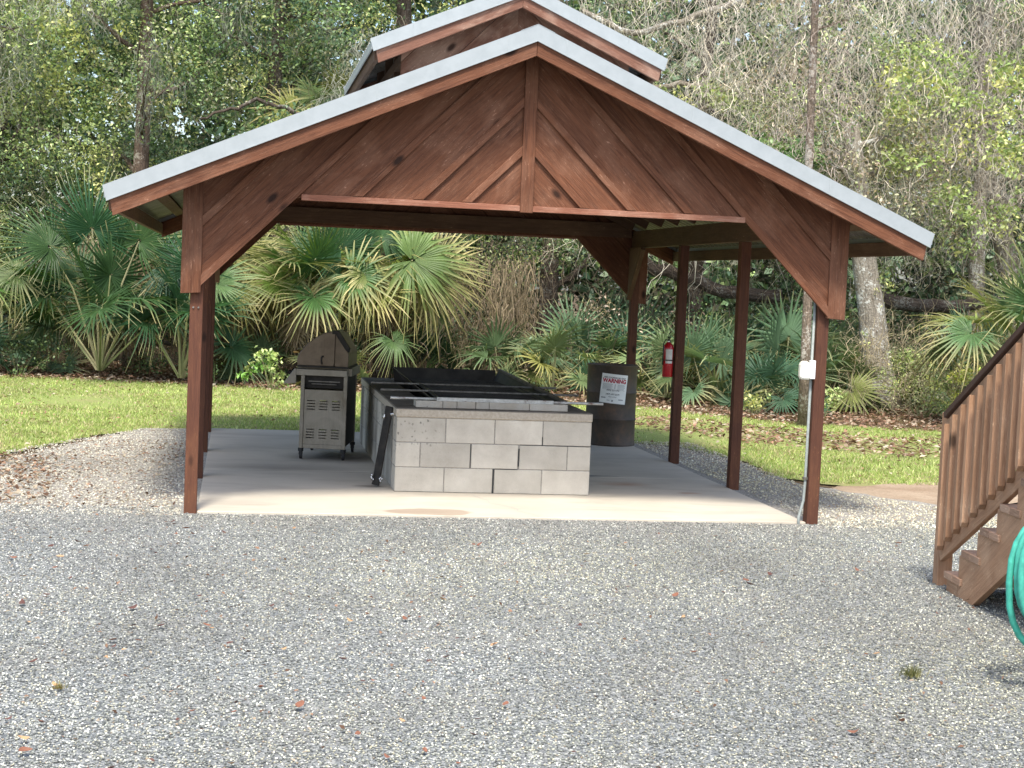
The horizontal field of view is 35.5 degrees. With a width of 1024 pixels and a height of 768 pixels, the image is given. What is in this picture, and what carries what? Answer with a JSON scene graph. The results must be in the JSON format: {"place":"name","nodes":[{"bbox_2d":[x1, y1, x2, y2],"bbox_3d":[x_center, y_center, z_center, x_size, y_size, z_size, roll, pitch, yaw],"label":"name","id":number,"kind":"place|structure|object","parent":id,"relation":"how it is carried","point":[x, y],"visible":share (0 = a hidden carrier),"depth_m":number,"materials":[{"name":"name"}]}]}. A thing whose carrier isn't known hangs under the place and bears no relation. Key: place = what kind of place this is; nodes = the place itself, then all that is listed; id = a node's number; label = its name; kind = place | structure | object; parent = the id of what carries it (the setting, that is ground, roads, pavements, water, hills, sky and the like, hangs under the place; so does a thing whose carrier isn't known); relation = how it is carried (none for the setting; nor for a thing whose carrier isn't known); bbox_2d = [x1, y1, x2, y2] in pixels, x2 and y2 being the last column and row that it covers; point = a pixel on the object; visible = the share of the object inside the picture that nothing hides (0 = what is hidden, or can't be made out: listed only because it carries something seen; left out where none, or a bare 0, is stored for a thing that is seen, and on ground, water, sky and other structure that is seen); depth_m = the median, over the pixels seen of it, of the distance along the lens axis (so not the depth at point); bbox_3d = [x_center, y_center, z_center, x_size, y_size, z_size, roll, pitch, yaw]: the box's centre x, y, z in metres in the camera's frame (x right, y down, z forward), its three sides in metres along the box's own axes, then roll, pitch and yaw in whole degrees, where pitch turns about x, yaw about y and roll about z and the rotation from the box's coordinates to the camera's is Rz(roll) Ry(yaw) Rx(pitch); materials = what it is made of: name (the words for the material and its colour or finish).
{"place":"outdoors","nodes":[
{"label":"outdoors","id":0,"kind":"place"},
{"bbox_2d":[39,203,232,340],"bbox_3d":[-6.116,-1.787,26.549,3.542,2.487,3.188,0,4,-32],"label":"fan palm","id":1,"kind":"object","parent":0,"point":[137,251],"visible":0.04,"depth_m":26.00,"materials":[{"name":"green plant"}]},
{"bbox_2d":[248,60,355,270],"bbox_3d":[-3.211,-3.540,27.979,2.598,4.087,2.462,4,4,29],"label":"fan palm","id":2,"kind":"object","parent":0,"point":[305,99],"visible":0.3,"depth_m":27.49,"materials":[{"name":"green plant"}]},
{"bbox_2d":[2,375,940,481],"bbox_3d":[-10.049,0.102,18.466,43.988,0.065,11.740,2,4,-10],"label":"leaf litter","id":3,"kind":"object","parent":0,"point":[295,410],"visible":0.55,"depth_m":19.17,"materials":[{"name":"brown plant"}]},
{"bbox_2d":[0,374,1015,485],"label":"lawn","id":4,"kind":"structure","parent":0,"point":[657,436],"depth_m":18.91,"materials":[{"name":"green plant"}]},
{"bbox_2d":[235,345,291,389],"bbox_3d":[-3.669,-0.235,23.785,0.804,0.687,0.676,3,4,7],"label":"shrub","id":5,"kind":"object","parent":4,"relation":"on","point":[270,354],"visible":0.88,"depth_m":23.71,"materials":[{"name":"green plant"}]},
{"bbox_2d":[635,414,940,459],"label":"leaf litter","id":6,"kind":"object","parent":4,"relation":"on","point":[777,438],"visible":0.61,"depth_m":19.39,"materials":[{"name":"brown plant"}]},
{"bbox_2d":[776,0,915,425],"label":"pine tree","id":7,"kind":"object","parent":4,"relation":"on","point":[805,355],"visible":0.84,"depth_m":21.11,"materials":[{"name":"brown plant"}]},
{"bbox_2d":[741,0,888,185],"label":"hanging vines","id":8,"kind":"object","parent":7,"relation":"hanging from","point":[825,87],"visible":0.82,"depth_m":21.01,"materials":[{"name":"beige plant"}]},
{"bbox_2d":[0,268,1017,503],"bbox_3d":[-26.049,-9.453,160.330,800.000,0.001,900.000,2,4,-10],"label":"ground","id":9,"kind":"structure","parent":0,"point":[168,343],"depth_m":25.62,"materials":[{"name":"soil"}]},
{"bbox_2d":[0,314,43,374],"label":"saw palmetto","id":10,"kind":"object","parent":9,"relation":"on","point":[7,342],"visible":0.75,"depth_m":24.82,"materials":[{"name":"green plant"}]},
{"bbox_2d":[0,141,46,260],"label":"oak tree","id":11,"kind":"object","parent":9,"relation":"on","point":[34,158],"visible":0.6,"depth_m":26.20,"materials":[{"name":"green plant"}]},
{"bbox_2d":[0,336,74,375],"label":"shrub","id":12,"kind":"object","parent":9,"relation":"on","point":[26,350],"visible":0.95,"depth_m":24.82,"materials":[{"name":"green plant"}]},
{"bbox_2d":[0,234,79,351],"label":"fan palm","id":13,"kind":"object","parent":9,"relation":"on","point":[29,271],"visible":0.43,"depth_m":24.71,"materials":[{"name":"green plant"}]},
{"bbox_2d":[0,0,125,272],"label":"oak tree","id":14,"kind":"object","parent":9,"relation":"on","point":[4,156],"visible":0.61,"depth_m":26.24,"materials":[{"name":"green plant"}]},
{"bbox_2d":[0,288,127,375],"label":"saw palmetto","id":15,"kind":"object","parent":9,"relation":"on","point":[42,335],"visible":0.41,"depth_m":25.96,"materials":[{"name":"green plant"}]},
{"bbox_2d":[0,158,189,370],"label":"fan palm","id":16,"kind":"object","parent":9,"relation":"on","point":[106,288],"visible":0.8,"depth_m":24.25,"materials":[{"name":"green plant"}]},
{"bbox_2d":[83,230,281,385],"bbox_3d":[-5.130,-1.260,24.343,3.061,2.913,2.717,3,4,11],"label":"fan palm","id":17,"kind":"object","parent":9,"relation":"on","point":[224,288],"visible":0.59,"depth_m":24.13,"materials":[{"name":"green plant"}]},
{"bbox_2d":[16,0,370,369],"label":"oak tree","id":18,"kind":"object","parent":9,"relation":"on","point":[140,160],"visible":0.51,"depth_m":26.97,"materials":[{"name":"green plant"}]},
{"bbox_2d":[0,0,385,177],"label":"hanging moss","id":19,"kind":"object","parent":18,"relation":"hanging from","point":[105,13],"visible":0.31,"depth_m":26.32,"materials":[{"name":"plant"}]},
{"bbox_2d":[0,0,612,326],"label":"twigs","id":20,"kind":"object","parent":18,"relation":"attached to","point":[194,107],"visible":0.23,"depth_m":27.24,"materials":[{"name":"brown plant"}]},
{"bbox_2d":[21,0,1023,263],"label":"leafy thicket","id":21,"kind":"object","parent":18,"relation":"attached to","point":[1001,136],"visible":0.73,"depth_m":25.20,"materials":[{"name":"green plant"}]},
{"bbox_2d":[184,359,222,382],"bbox_3d":[-4.772,-0.183,24.201,0.588,0.435,0.651,5,5,37],"label":"shrub","id":22,"kind":"object","parent":9,"relation":"on","point":[217,370],"visible":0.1,"depth_m":24.21,"materials":[{"name":"green plant"}]},
{"bbox_2d":[138,228,315,378],"bbox_3d":[-4.596,-1.680,26.246,3.221,3.275,3.214,2,4,-10],"label":"fan palm","id":23,"kind":"object","parent":9,"relation":"on","point":[254,247],"visible":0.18,"depth_m":25.47,"materials":[{"name":"green plant"}]},
{"bbox_2d":[213,324,293,382],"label":"saw palmetto","id":24,"kind":"object","parent":9,"relation":"on","point":[260,342],"visible":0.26,"depth_m":25.62,"materials":[{"name":"green plant"}]},
{"bbox_2d":[120,0,393,367],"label":"oak tree","id":25,"kind":"object","parent":9,"relation":"on","point":[320,14],"visible":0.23,"depth_m":28.25,"materials":[{"name":"green plant"}]},
{"bbox_2d":[200,97,297,119],"bbox_3d":[-4.269,-4.561,26.673,1.830,0.465,0.150,2,4,-14],"label":"bent limb","id":26,"kind":"object","parent":25,"relation":"attached to","point":[262,101],"visible":0.82,"depth_m":26.64,"materials":[{"name":"brown plant"}]},
{"bbox_2d":[0,0,577,289],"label":"leafy thicket","id":27,"kind":"object","parent":9,"relation":"on","point":[179,67],"visible":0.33,"depth_m":27.83,"materials":[{"name":"green plant"}]},
{"bbox_2d":[53,234,565,377],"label":"dead fronds","id":28,"kind":"object","parent":9,"relation":"on","point":[506,314],"visible":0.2,"depth_m":26.57,"materials":[{"name":"brown plant"}]},
{"bbox_2d":[229,223,403,384],"bbox_3d":[-3.237,-1.424,25.592,3.319,2.964,3.055,1,4,-27],"label":"fan palm","id":29,"kind":"object","parent":9,"relation":"on","point":[303,330],"visible":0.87,"depth_m":24.96,"materials":[{"name":"green plant"}]},
{"bbox_2d":[286,326,371,387],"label":"saw palmetto","id":30,"kind":"object","parent":9,"relation":"on","point":[363,373],"visible":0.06,"depth_m":24.74,"materials":[{"name":"green plant"}]},
{"bbox_2d":[216,0,465,364],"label":"oak tree","id":31,"kind":"object","parent":9,"relation":"on","point":[402,12],"visible":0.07,"depth_m":29.91,"materials":[{"name":"green plant"}]},
{"bbox_2d":[283,225,495,377],"bbox_3d":[-2.062,-1.616,26.110,3.599,3.483,3.085,2,4,-10],"label":"fan palm","id":32,"kind":"object","parent":9,"relation":"on","point":[429,264],"visible":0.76,"depth_m":25.34,"materials":[{"name":"green plant"}]},
{"bbox_2d":[369,323,486,377],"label":"saw palmetto","id":33,"kind":"object","parent":9,"relation":"on","point":[446,357],"visible":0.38,"depth_m":26.84,"materials":[{"name":"green plant"}]},
{"bbox_2d":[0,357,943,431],"bbox_3d":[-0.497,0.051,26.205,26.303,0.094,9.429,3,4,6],"label":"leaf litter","id":34,"kind":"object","parent":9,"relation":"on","point":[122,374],"visible":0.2,"depth_m":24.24,"materials":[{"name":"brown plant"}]},
{"bbox_2d":[0,286,1007,397],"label":"undergrowth","id":35,"kind":"object","parent":9,"relation":"on","point":[146,368],"visible":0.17,"depth_m":26.70,"materials":[{"name":"green plant"}]},
{"bbox_2d":[882,291,1012,312],"bbox_3d":[8.074,-1.607,27.481,4.422,0.843,0.284,1,4,-24],"label":"fallen limb","id":36,"kind":"object","parent":35,"relation":"on","point":[903,303],"visible":0.59,"depth_m":26.93,"materials":[{"name":"wood"}]},
{"bbox_2d":[447,308,570,392],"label":"saw palmetto","id":37,"kind":"object","parent":9,"relation":"on","point":[490,343],"visible":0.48,"depth_m":26.10,"materials":[{"name":"green plant"}]},
{"bbox_2d":[0,0,1023,372],"bbox_3d":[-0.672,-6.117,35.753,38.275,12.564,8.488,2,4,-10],"label":"woods","id":38,"kind":"object","parent":9,"relation":"on","point":[220,132],"visible":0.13,"depth_m":34.84,"materials":[{"name":"green plant"}]},
{"bbox_2d":[494,312,613,394],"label":"saw palmetto","id":39,"kind":"object","parent":9,"relation":"on","point":[558,340],"visible":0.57,"depth_m":25.61,"materials":[{"name":"green plant"}]},
{"bbox_2d":[497,292,652,393],"bbox_3d":[1.039,-0.336,27.151,2.836,2.471,2.428,2,4,-2],"label":"saw palmetto","id":40,"kind":"object","parent":9,"relation":"on","point":[602,342],"visible":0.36,"depth_m":26.81,"materials":[{"name":"green plant"}]},
{"bbox_2d":[519,0,677,376],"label":"oak tree","id":41,"kind":"object","parent":9,"relation":"on","point":[547,289],"visible":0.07,"depth_m":30.24,"materials":[{"name":"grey plant"}]},
{"bbox_2d":[655,80,738,110],"bbox_3d":[2.778,-4.606,26.849,2.187,1.018,0.339,2,4,-2],"label":"bent limb","id":42,"kind":"object","parent":41,"relation":"attached to","point":[670,86],"visible":0.27,"depth_m":26.85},
{"bbox_2d":[555,309,689,392],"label":"saw palmetto","id":43,"kind":"object","parent":9,"relation":"on","point":[619,333],"visible":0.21,"depth_m":27.15,"materials":[{"name":"green plant"}]},
{"bbox_2d":[567,281,711,390],"bbox_3d":[2.393,-0.460,28.534,2.988,3.041,3.490,2,4,-4],"label":"saw palmetto","id":44,"kind":"object","parent":9,"relation":"on","point":[624,317],"visible":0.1,"depth_m":28.24,"materials":[{"name":"green plant"}]},
{"bbox_2d":[603,314,730,401],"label":"saw palmetto","id":45,"kind":"object","parent":9,"relation":"on","point":[660,339],"visible":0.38,"depth_m":24.96,"materials":[{"name":"green plant"}]},
{"bbox_2d":[533,0,854,383],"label":"oak tree","id":46,"kind":"object","parent":9,"relation":"on","point":[692,269],"visible":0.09,"depth_m":29.27,"materials":[{"name":"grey plant"}]},
{"bbox_2d":[581,0,740,35],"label":"bent limb","id":47,"kind":"object","parent":46,"relation":"attached to","point":[694,15],"visible":0.81,"depth_m":27.16,"materials":[{"name":"grey plant"}]},
{"bbox_2d":[541,0,1023,368],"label":"leafy thicket","id":48,"kind":"object","parent":46,"relation":"attached to","point":[826,129],"visible":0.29,"depth_m":26.60,"materials":[{"name":"green plant"}]},
{"bbox_2d":[647,258,782,302],"bbox_3d":[2.769,-2.095,27.687,3.903,1.256,0.329,3,4,1],"label":"fallen limb","id":49,"kind":"object","parent":48,"relation":"on","point":[722,290],"visible":0.41,"depth_m":27.60,"materials":[{"name":"wood"}]},
{"bbox_2d":[641,308,782,409],"bbox_3d":[3.281,-0.065,24.885,2.241,2.281,2.618,2,4,-12],"label":"saw palmetto","id":50,"kind":"object","parent":9,"relation":"on","point":[710,362],"visible":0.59,"depth_m":24.61,"materials":[{"name":"green plant"}]},
{"bbox_2d":[405,188,1019,393],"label":"twigs","id":51,"kind":"object","parent":9,"relation":"on","point":[610,287],"visible":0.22,"depth_m":27.23,"materials":[{"name":"brown plant"}]},
{"bbox_2d":[642,304,793,403],"bbox_3d":[3.368,-0.216,26.034,2.584,2.246,2.695,3,4,3],"label":"saw palmetto","id":52,"kind":"object","parent":9,"relation":"on","point":[692,369],"visible":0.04,"depth_m":25.78,"materials":[{"name":"green plant"}]},
{"bbox_2d":[645,301,792,388],"bbox_3d":[3.647,-0.292,28.136,2.846,2.464,2.924,0,5,-39],"label":"saw palmetto","id":53,"kind":"object","parent":9,"relation":"on","point":[753,333],"visible":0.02,"depth_m":27.74,"materials":[{"name":"green plant"}]},
{"bbox_2d":[743,389,771,413],"bbox_3d":[3.479,0.268,23.026,0.515,0.395,0.622,3,4,7],"label":"shrub","id":54,"kind":"object","parent":9,"relation":"on","point":[755,401],"visible":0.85,"depth_m":22.93,"materials":[{"name":"green plant"}]},
{"bbox_2d":[721,343,832,414],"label":"saw palmetto","id":55,"kind":"object","parent":9,"relation":"on","point":[774,371],"visible":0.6,"depth_m":23.88,"materials":[{"name":"green plant"}]},
{"bbox_2d":[686,288,879,410],"bbox_3d":[4.301,-0.118,24.920,3.272,2.851,2.802,2,4,-12],"label":"saw palmetto","id":56,"kind":"object","parent":9,"relation":"on","point":[781,331],"visible":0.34,"depth_m":25.09,"materials":[{"name":"green plant"}]},
{"bbox_2d":[755,309,891,400],"bbox_3d":[4.972,-0.192,26.132,2.383,2.339,2.698,3,4,2],"label":"saw palmetto","id":57,"kind":"object","parent":9,"relation":"on","point":[849,334],"visible":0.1,"depth_m":26.03,"materials":[{"name":"green plant"}]},
{"bbox_2d":[759,328,899,415],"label":"saw palmetto","id":58,"kind":"object","parent":9,"relation":"on","point":[858,383],"visible":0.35,"depth_m":24.33,"materials":[{"name":"green plant"}]},
{"bbox_2d":[824,387,846,415],"bbox_3d":[4.430,0.266,23.022,0.642,0.484,0.728,5,4,37],"label":"shrub","id":59,"kind":"object","parent":9,"relation":"on","point":[830,404],"visible":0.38,"depth_m":23.01,"materials":[{"name":"green plant"}]},
{"bbox_2d":[779,313,907,389],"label":"saw palmetto","id":60,"kind":"object","parent":9,"relation":"on","point":[842,344],"visible":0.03,"depth_m":27.77,"materials":[{"name":"green plant"}]},
{"bbox_2d":[693,65,1002,410],"bbox_3d":[5.266,-2.240,25.558,4.916,5.538,2.930,2,4,-10],"label":"oak tree","id":61,"kind":"object","parent":9,"relation":"on","point":[866,283],"visible":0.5,"depth_m":25.12,"materials":[{"name":"green plant"}]},
{"bbox_2d":[634,0,1023,258],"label":"hanging vines","id":62,"kind":"object","parent":61,"relation":"hanging from","point":[822,79],"visible":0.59,"depth_m":25.11,"materials":[{"name":"beige plant"}]},
{"bbox_2d":[875,343,964,417],"bbox_3d":[6.132,-0.038,24.018,1.343,1.113,1.084,5,4,29],"label":"shrub","id":63,"kind":"object","parent":9,"relation":"on","point":[937,398],"visible":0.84,"depth_m":23.97,"materials":[{"name":"green plant"}]},
{"bbox_2d":[825,291,1020,419],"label":"twigs","id":64,"kind":"object","parent":9,"relation":"on","point":[885,362],"visible":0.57,"depth_m":23.84,"materials":[{"name":"brown plant"}]},
{"bbox_2d":[834,0,1023,379],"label":"oak tree","id":65,"kind":"object","parent":9,"relation":"on","point":[980,268],"visible":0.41,"depth_m":28.21,"materials":[{"name":"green plant"}]},
{"bbox_2d":[537,0,1023,321],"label":"hanging vines","id":66,"kind":"object","parent":65,"relation":"hanging from","point":[732,55],"visible":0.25,"depth_m":27.50,"materials":[{"name":"beige plant"}]},
{"bbox_2d":[867,0,1023,256],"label":"hanging vines","id":67,"kind":"object","parent":65,"relation":"hanging from","point":[1019,123],"visible":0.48,"depth_m":26.84,"materials":[{"name":"green plant"}]},
{"bbox_2d":[883,323,987,415],"bbox_3d":[6.926,0.003,25.507,2.412,2.096,2.515,2,4,-2],"label":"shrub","id":68,"kind":"object","parent":9,"relation":"on","point":[951,369],"visible":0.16,"depth_m":25.34,"materials":[{"name":"green plant"}]},
{"bbox_2d":[870,0,1023,340],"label":"oak tree","id":69,"kind":"object","parent":9,"relation":"on","point":[997,250],"visible":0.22,"depth_m":28.90,"materials":[{"name":"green plant"}]},
{"bbox_2d":[889,292,1014,407],"bbox_3d":[7.210,-0.105,26.722,2.802,2.851,3.272,5,4,35],"label":"saw palmetto","id":70,"kind":"object","parent":9,"relation":"on","point":[980,356],"visible":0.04,"depth_m":26.43,"materials":[{"name":"green plant"}]},
{"bbox_2d":[926,359,980,405],"bbox_3d":[6.919,0.059,24.737,0.829,0.898,1.012,-1,5,-44],"label":"shrub","id":71,"kind":"object","parent":9,"relation":"on","point":[959,380],"visible":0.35,"depth_m":24.67,"materials":[{"name":"green plant"}]},
{"bbox_2d":[903,237,1023,401],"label":"fan palm","id":72,"kind":"object","parent":9,"relation":"on","point":[1003,314],"visible":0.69,"depth_m":22.49,"materials":[{"name":"green plant"}]},
{"bbox_2d":[0,428,1023,767],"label":"gravel yard","id":73,"kind":"structure","parent":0,"point":[332,686],"depth_m":7.61,"materials":[{"name":"grey gravel"}]},
{"bbox_2d":[0,450,76,505],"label":"leaf litter","id":74,"kind":"object","parent":73,"relation":"on","point":[15,485],"visible":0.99,"depth_m":12.92,"materials":[{"name":"brown plant"}]},
{"bbox_2d":[45,680,69,689],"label":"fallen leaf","id":75,"kind":"object","parent":73,"relation":"on","point":[57,686],"visible":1,"depth_m":6.42,"materials":[{"name":"brown plant"}]},
{"bbox_2d":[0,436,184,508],"bbox_3d":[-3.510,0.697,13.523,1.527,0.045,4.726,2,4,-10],"label":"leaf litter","id":76,"kind":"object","parent":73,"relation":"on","point":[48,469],"visible":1,"depth_m":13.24,"materials":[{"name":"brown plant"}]},
{"bbox_2d":[0,512,529,767],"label":"leaf litter","id":77,"kind":"object","parent":73,"relation":"on","point":[254,718],"visible":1,"depth_m":8.05,"materials":[{"name":"brown plant"}]},
{"bbox_2d":[197,428,804,523],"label":"concrete slab","id":78,"kind":"structure","parent":73,"relation":"on","point":[257,471],"depth_m":12.90,"materials":[{"name":"beige concrete"}]},
{"bbox_2d":[284,329,359,459],"bbox_3d":[-1.797,0.076,15.153,0.619,1.202,0.818,3,4,1],"label":"gas grill","id":79,"kind":"object","parent":78,"relation":"on","point":[325,371],"visible":1,"depth_m":14.78,"materials":[{"name":"metal"}]},
{"bbox_2d":[305,387,312,437],"bbox_3d":[-1.946,0.249,15.164,0.004,0.600,0.710,3,4,1],"label":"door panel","id":80,"kind":"structure","parent":79,"relation":"in","point":[305,387],"depth_m":15.32,"materials":[{"name":"metal"}]},
{"bbox_2d":[370,406,393,485],"bbox_3d":[-1.056,0.504,13.029,0.174,0.654,0.092,2,4,-10],"label":"leaning bar","id":81,"kind":"object","parent":78,"relation":"on","point":[376,478],"visible":1,"depth_m":13.03,"materials":[{"name":"black metal"}]},
{"bbox_2d":[359,377,592,494],"bbox_3d":[-0.461,0.393,14.781,1.606,0.726,3.797,2,4,-10],"label":"cooking pit","id":82,"kind":"object","parent":78,"relation":"on","point":[470,447],"visible":0.86,"depth_m":12.95,"materials":[{"name":"concrete"}]},
{"bbox_2d":[393,367,566,401],"bbox_3d":[-0.388,0.102,14.779,1.125,0.315,3.400,2,4,-10],"label":"steel tray","id":83,"kind":"object","parent":82,"relation":"on","point":[501,377],"visible":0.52,"depth_m":15.90,"materials":[{"name":"black metal"}]},
{"bbox_2d":[371,381,602,404],"bbox_3d":[-0.264,0.074,13.800,1.805,0.051,1.562,2,4,-10],"label":"spit rack","id":84,"kind":"object","parent":82,"relation":"on","point":[523,388],"visible":1,"depth_m":13.62,"materials":[{"name":"black metal"}]},
{"bbox_2d":[102,0,934,524],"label":"pavilion","id":85,"kind":"structure","parent":78,"relation":"on","point":[538,118],"depth_m":11.56,"materials":[{"name":"brown wood"}]},
{"bbox_2d":[662,332,673,376],"bbox_3d":[1.540,-0.297,15.861,0.110,0.453,0.143,5,5,40],"label":"fire extinguisher","id":86,"kind":"object","parent":85,"relation":"attached to","point":[667,359],"visible":1,"depth_m":15.84,"materials":[{"name":"red metal"}]},
{"bbox_2d":[797,303,815,524],"bbox_3d":[2.226,0.017,12.027,0.100,2.143,0.045,-1,5,-44],"label":"conduit","id":87,"kind":"object","parent":85,"relation":"attached to","point":[805,478],"visible":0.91,"depth_m":12.06,"materials":[{"name":"grey plastic"}]},
{"bbox_2d":[798,360,815,379],"bbox_3d":[2.213,-0.106,11.996,0.117,0.145,0.065,2,4,-10],"label":"outlet box","id":88,"kind":"object","parent":85,"relation":"attached to","point":[806,371],"visible":1,"depth_m":11.97,"materials":[{"name":"white plastic"}]},
{"bbox_2d":[586,363,638,446],"bbox_3d":[1.080,0.221,17.447,0.560,0.872,0.560,2,4,-10],"label":"oil drum","id":89,"kind":"object","parent":78,"relation":"on","point":[613,425],"visible":0.81,"depth_m":17.23,"materials":[{"name":"black metal"}]},
{"bbox_2d":[599,373,627,404],"bbox_3d":[1.092,0.052,17.174,0.299,0.336,0.044,2,4,-1],"label":"warning sign","id":90,"kind":"object","parent":89,"relation":"attached to","point":[613,388],"visible":1,"depth_m":17.16,"materials":[{"name":"white"}]},
{"bbox_2d":[457,534,1003,766],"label":"leaf litter","id":91,"kind":"object","parent":73,"relation":"on","point":[726,680],"visible":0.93,"depth_m":7.97,"materials":[{"name":"brown plant"}]},
{"bbox_2d":[896,662,929,677],"bbox_3d":[1.819,1.296,7.282,0.167,0.065,0.136,1,4,-22],"label":"grass tuft","id":92,"kind":"object","parent":73,"relation":"on","point":[911,672],"visible":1,"depth_m":7.27,"materials":[{"name":"green plant"}]},
{"bbox_2d":[932,321,1023,605],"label":"wooden stairs","id":93,"kind":"structure","parent":73,"relation":"on","point":[980,482],"depth_m":8.95,"materials":[{"name":"brown wood"}]},
{"bbox_3d":[2.673,0.766,7.250,0.090,1.300,0.215,2,4,-10],"label":"hose post","id":94,"kind":"object","parent":73,"relation":"on","visible":0},
{"bbox_2d":[1006,526,1023,644],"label":"garden hose","id":95,"kind":"object","parent":94,"relation":"hanging from","point":[1015,567],"visible":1,"depth_m":7.11,"materials":[{"name":"teal rubber"}]},
{"bbox_2d":[0,0,1023,298],"label":"sky","id":96,"kind":"structure","parent":0,"point":[901,277],"materials":[{"name":"white"}]},
{"bbox_2d":[832,482,1017,504],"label":"sandy path","id":97,"kind":"structure","parent":0,"point":[925,493],"depth_m":14.46,"materials":[{"name":"beige sand"}]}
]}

